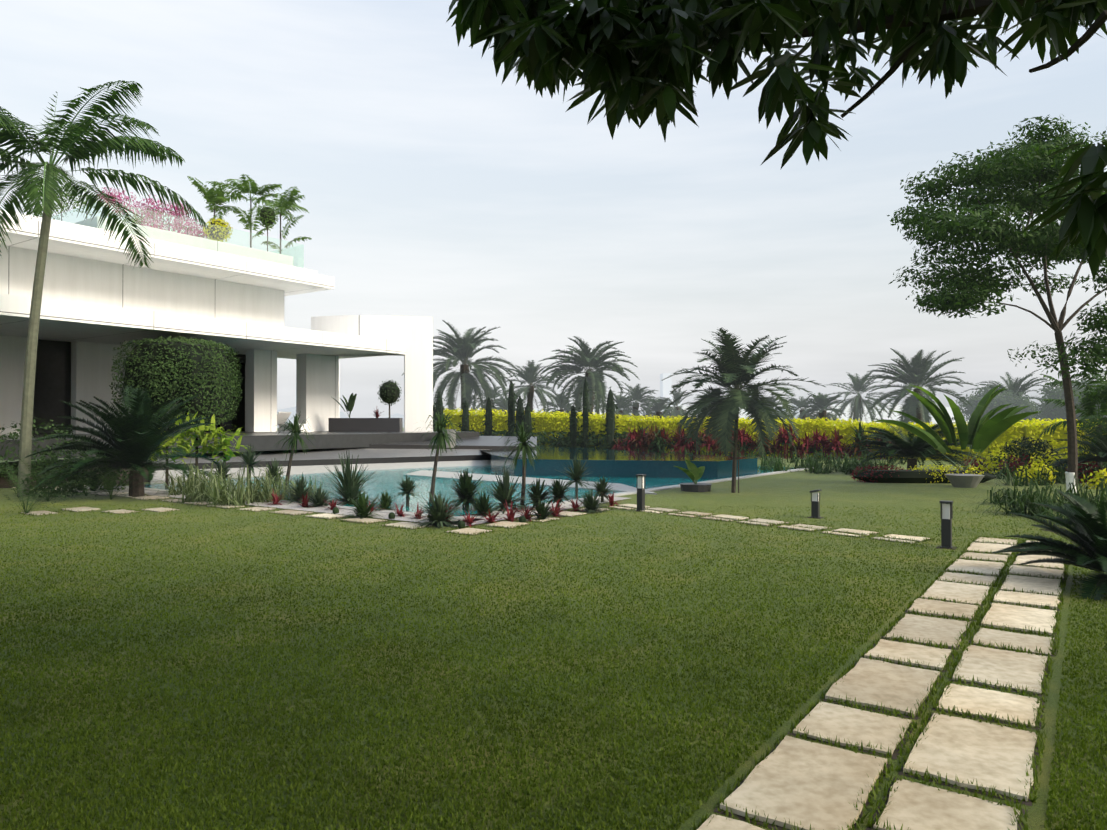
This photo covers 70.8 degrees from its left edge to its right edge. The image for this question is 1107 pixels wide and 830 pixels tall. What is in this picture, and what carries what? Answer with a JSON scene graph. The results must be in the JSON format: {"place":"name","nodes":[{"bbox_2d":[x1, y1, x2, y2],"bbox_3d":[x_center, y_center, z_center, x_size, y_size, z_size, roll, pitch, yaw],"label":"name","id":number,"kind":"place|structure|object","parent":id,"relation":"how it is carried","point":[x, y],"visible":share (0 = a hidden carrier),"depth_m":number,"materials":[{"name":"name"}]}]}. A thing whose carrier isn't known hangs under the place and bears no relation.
{"place":"outdoors","nodes":[
{"label":"outdoors","id":0,"kind":"place"},
{"bbox_2d":[0,428,1106,829],"bbox_3d":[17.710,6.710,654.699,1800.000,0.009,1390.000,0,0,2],"label":"lawn","id":1,"kind":"structure","parent":0,"point":[56,811],"depth_m":5.35,"materials":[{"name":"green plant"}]},
{"bbox_2d":[0,80,208,496],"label":"palm tree","id":2,"kind":"object","parent":1,"relation":"on","point":[10,131],"visible":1,"depth_m":16.88,"materials":[{"name":"green plant"}]},
{"bbox_2d":[0,412,249,513],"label":"plants","id":3,"kind":"object","parent":1,"relation":"on","point":[78,481],"visible":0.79,"depth_m":18.11,"materials":[{"name":"green plant"}]},
{"bbox_2d":[151,432,536,483],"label":"terrace","id":4,"kind":"structure","parent":1,"relation":"on","point":[406,455],"depth_m":26.76,"materials":[{"name":"black"}]},
{"bbox_2d":[109,335,242,427],"bbox_3d":[-11.940,-1.011,24.849,3.590,3.055,3.457,0,0,2],"label":"shrub","id":5,"kind":"object","parent":4,"relation":"on","point":[165,369],"visible":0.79,"depth_m":23.68,"materials":[{"name":"green plant"}]},
{"bbox_2d":[0,210,478,459],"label":"house","id":6,"kind":"structure","parent":4,"relation":"on","point":[102,298],"depth_m":26.69,"materials":[{"name":"white paint"}]},
{"bbox_2d":[20,174,311,265],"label":"roof plants","id":7,"kind":"object","parent":6,"relation":"on","point":[216,196],"visible":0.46,"depth_m":31.87,"materials":[{"name":"green plant"}]},
{"bbox_2d":[51,200,303,267],"bbox_3d":[-13.447,-6.029,28.130,4.200,1.100,7.400,0,-1,35],"label":"glass","id":8,"kind":"object","parent":6,"relation":"on","point":[286,254],"visible":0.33,"depth_m":26.44,"materials":[{"name":"clear glass"}]},
{"bbox_2d":[311,315,432,431],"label":"curved wall","id":9,"kind":"structure","parent":6,"relation":"attached to","point":[415,333],"depth_m":33.00,"materials":[{"name":"white paint"}]},
{"bbox_2d":[333,379,455,447],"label":"plants","id":10,"kind":"object","parent":4,"relation":"on","point":[389,391],"visible":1,"depth_m":39.75,"materials":[{"name":"foliage"},{"name":"soil"},{"name":"stone"}]},
{"bbox_2d":[84,485,628,525],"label":"stepping stones","id":11,"kind":"object","parent":1,"relation":"on","point":[320,509],"visible":0.2,"depth_m":14.10,"materials":[{"name":"beige stone"}]},
{"bbox_2d":[150,451,333,508],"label":"grasses","id":12,"kind":"object","parent":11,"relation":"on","point":[197,488],"visible":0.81,"depth_m":15.32,"materials":[{"name":"green plant"}]},
{"bbox_2d":[210,412,618,528],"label":"bed plants","id":13,"kind":"object","parent":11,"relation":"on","point":[349,491],"visible":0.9,"depth_m":14.29,"materials":[{"name":"green plant"}]},
{"bbox_2d":[265,488,622,526],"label":"red bromeliads","id":14,"kind":"object","parent":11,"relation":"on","point":[469,520],"visible":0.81,"depth_m":13.07,"materials":[{"name":"red plant"}]},
{"bbox_2d":[119,468,813,519],"bbox_3d":[-0.967,1.882,22.761,11.790,0.235,17.507,0,-1,35],"label":"coping","id":15,"kind":"object","parent":1,"relation":"on","point":[624,489],"visible":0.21,"depth_m":19.54,"materials":[{"name":"grey stone"}]},
{"bbox_2d":[144,445,792,515],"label":"pool","id":16,"kind":"structure","parent":1,"relation":"in","point":[618,466],"depth_m":22.29,"materials":[{"name":"teal liquid"}]},
{"bbox_2d":[433,378,618,449],"bbox_3d":[-1.972,0.070,39.957,11.574,3.853,1.249,0,-1,30],"label":"cypress","id":17,"kind":"object","parent":1,"relation":"on","point":[526,418],"visible":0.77,"depth_m":39.26,"materials":[{"name":"green plant"}]},
{"bbox_2d":[12,487,1065,829],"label":"slabs","id":18,"kind":"structure","parent":1,"relation":"on","point":[808,783],"depth_m":4.18,"materials":[{"name":"beige stone"}]},
{"bbox_2d":[24,386,1106,600],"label":"cycad plants","id":19,"kind":"object","parent":1,"relation":"on","point":[140,437],"visible":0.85,"depth_m":16.15,"materials":[{"name":"green plant"}]},
{"bbox_2d":[634,474,645,511],"bbox_3d":[1.577,1.402,14.044,0.220,0.660,0.220,0,-1,35],"label":"bollard","id":20,"kind":"object","parent":1,"relation":"on","point":[641,497],"visible":0.96,"depth_m":14.01,"materials":[{"name":"grey metal"}]},
{"bbox_2d":[457,421,892,459],"bbox_3d":[3.342,1.282,38.184,25.352,2.136,4.653,0,-1,33],"label":"cordyline","id":21,"kind":"object","parent":1,"relation":"on","point":[640,439],"visible":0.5,"depth_m":35.02,"materials":[{"name":"red plant"}]},
{"bbox_2d":[277,377,1106,427],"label":"trees","id":22,"kind":"object","parent":1,"relation":"on","point":[1048,411],"visible":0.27,"depth_m":66.41,"materials":[{"name":"green plant"}]},
{"bbox_2d":[401,320,1051,427],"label":"palm trees","id":23,"kind":"object","parent":1,"relation":"on","point":[463,348],"visible":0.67,"depth_m":57.46,"materials":[{"name":"green"}]},
{"bbox_2d":[660,327,825,492],"bbox_3d":[4.186,-0.065,17.639,3.237,3.652,3.548,0,-1,-44],"label":"young palm","id":24,"kind":"object","parent":1,"relation":"on","point":[734,369],"visible":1,"depth_m":17.13,"materials":[{"name":"green plant"}]},
{"bbox_2d":[435,408,1105,462],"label":"yellow hedge","id":25,"kind":"object","parent":1,"relation":"on","point":[558,422],"visible":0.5,"depth_m":35.59,"materials":[{"name":"yellow plant"}]},
{"bbox_2d":[533,373,1040,427],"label":"trees","id":26,"kind":"object","parent":1,"relation":"on","point":[665,387],"visible":0.1,"depth_m":149.00,"materials":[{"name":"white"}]},
{"bbox_2d":[808,489,823,518],"bbox_3d":[4.396,1.484,13.060,0.220,0.479,0.220,0,-1,35],"label":"bollard","id":27,"kind":"object","parent":1,"relation":"on","point":[815,505],"visible":0.98,"depth_m":13.02,"materials":[{"name":"grey metal"}]},
{"bbox_2d":[675,383,1040,491],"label":"potted plants","id":28,"kind":"object","parent":1,"relation":"on","point":[982,434],"visible":1,"depth_m":19.04,"materials":[{"name":"green plant"}]},
{"bbox_2d":[624,410,1106,525],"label":"plants","id":29,"kind":"object","parent":1,"relation":"on","point":[1008,466],"visible":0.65,"depth_m":20.41,"materials":[{"name":"green plant"}]},
{"bbox_2d":[936,500,956,549],"bbox_3d":[5.032,1.400,9.963,0.220,0.600,0.220,0,-1,35],"label":"bollard","id":30,"kind":"object","parent":1,"relation":"on","point":[946,512],"visible":0.96,"depth_m":9.93,"materials":[{"name":"grey metal"}]},
{"bbox_2d":[887,114,1106,492],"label":"tree","id":31,"kind":"object","parent":1,"relation":"on","point":[1025,166],"visible":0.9,"depth_m":16.86,"materials":[{"name":"green plant"}]},
{"bbox_2d":[0,0,1106,417],"label":"sky","id":32,"kind":"structure","parent":0,"point":[437,187],"materials":[{"name":"white"}]},
{"bbox_2d":[446,0,1106,279],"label":"foliage","id":33,"kind":"object","parent":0,"point":[641,60],"visible":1,"depth_m":3.20,"materials":[{"name":"green plant"}]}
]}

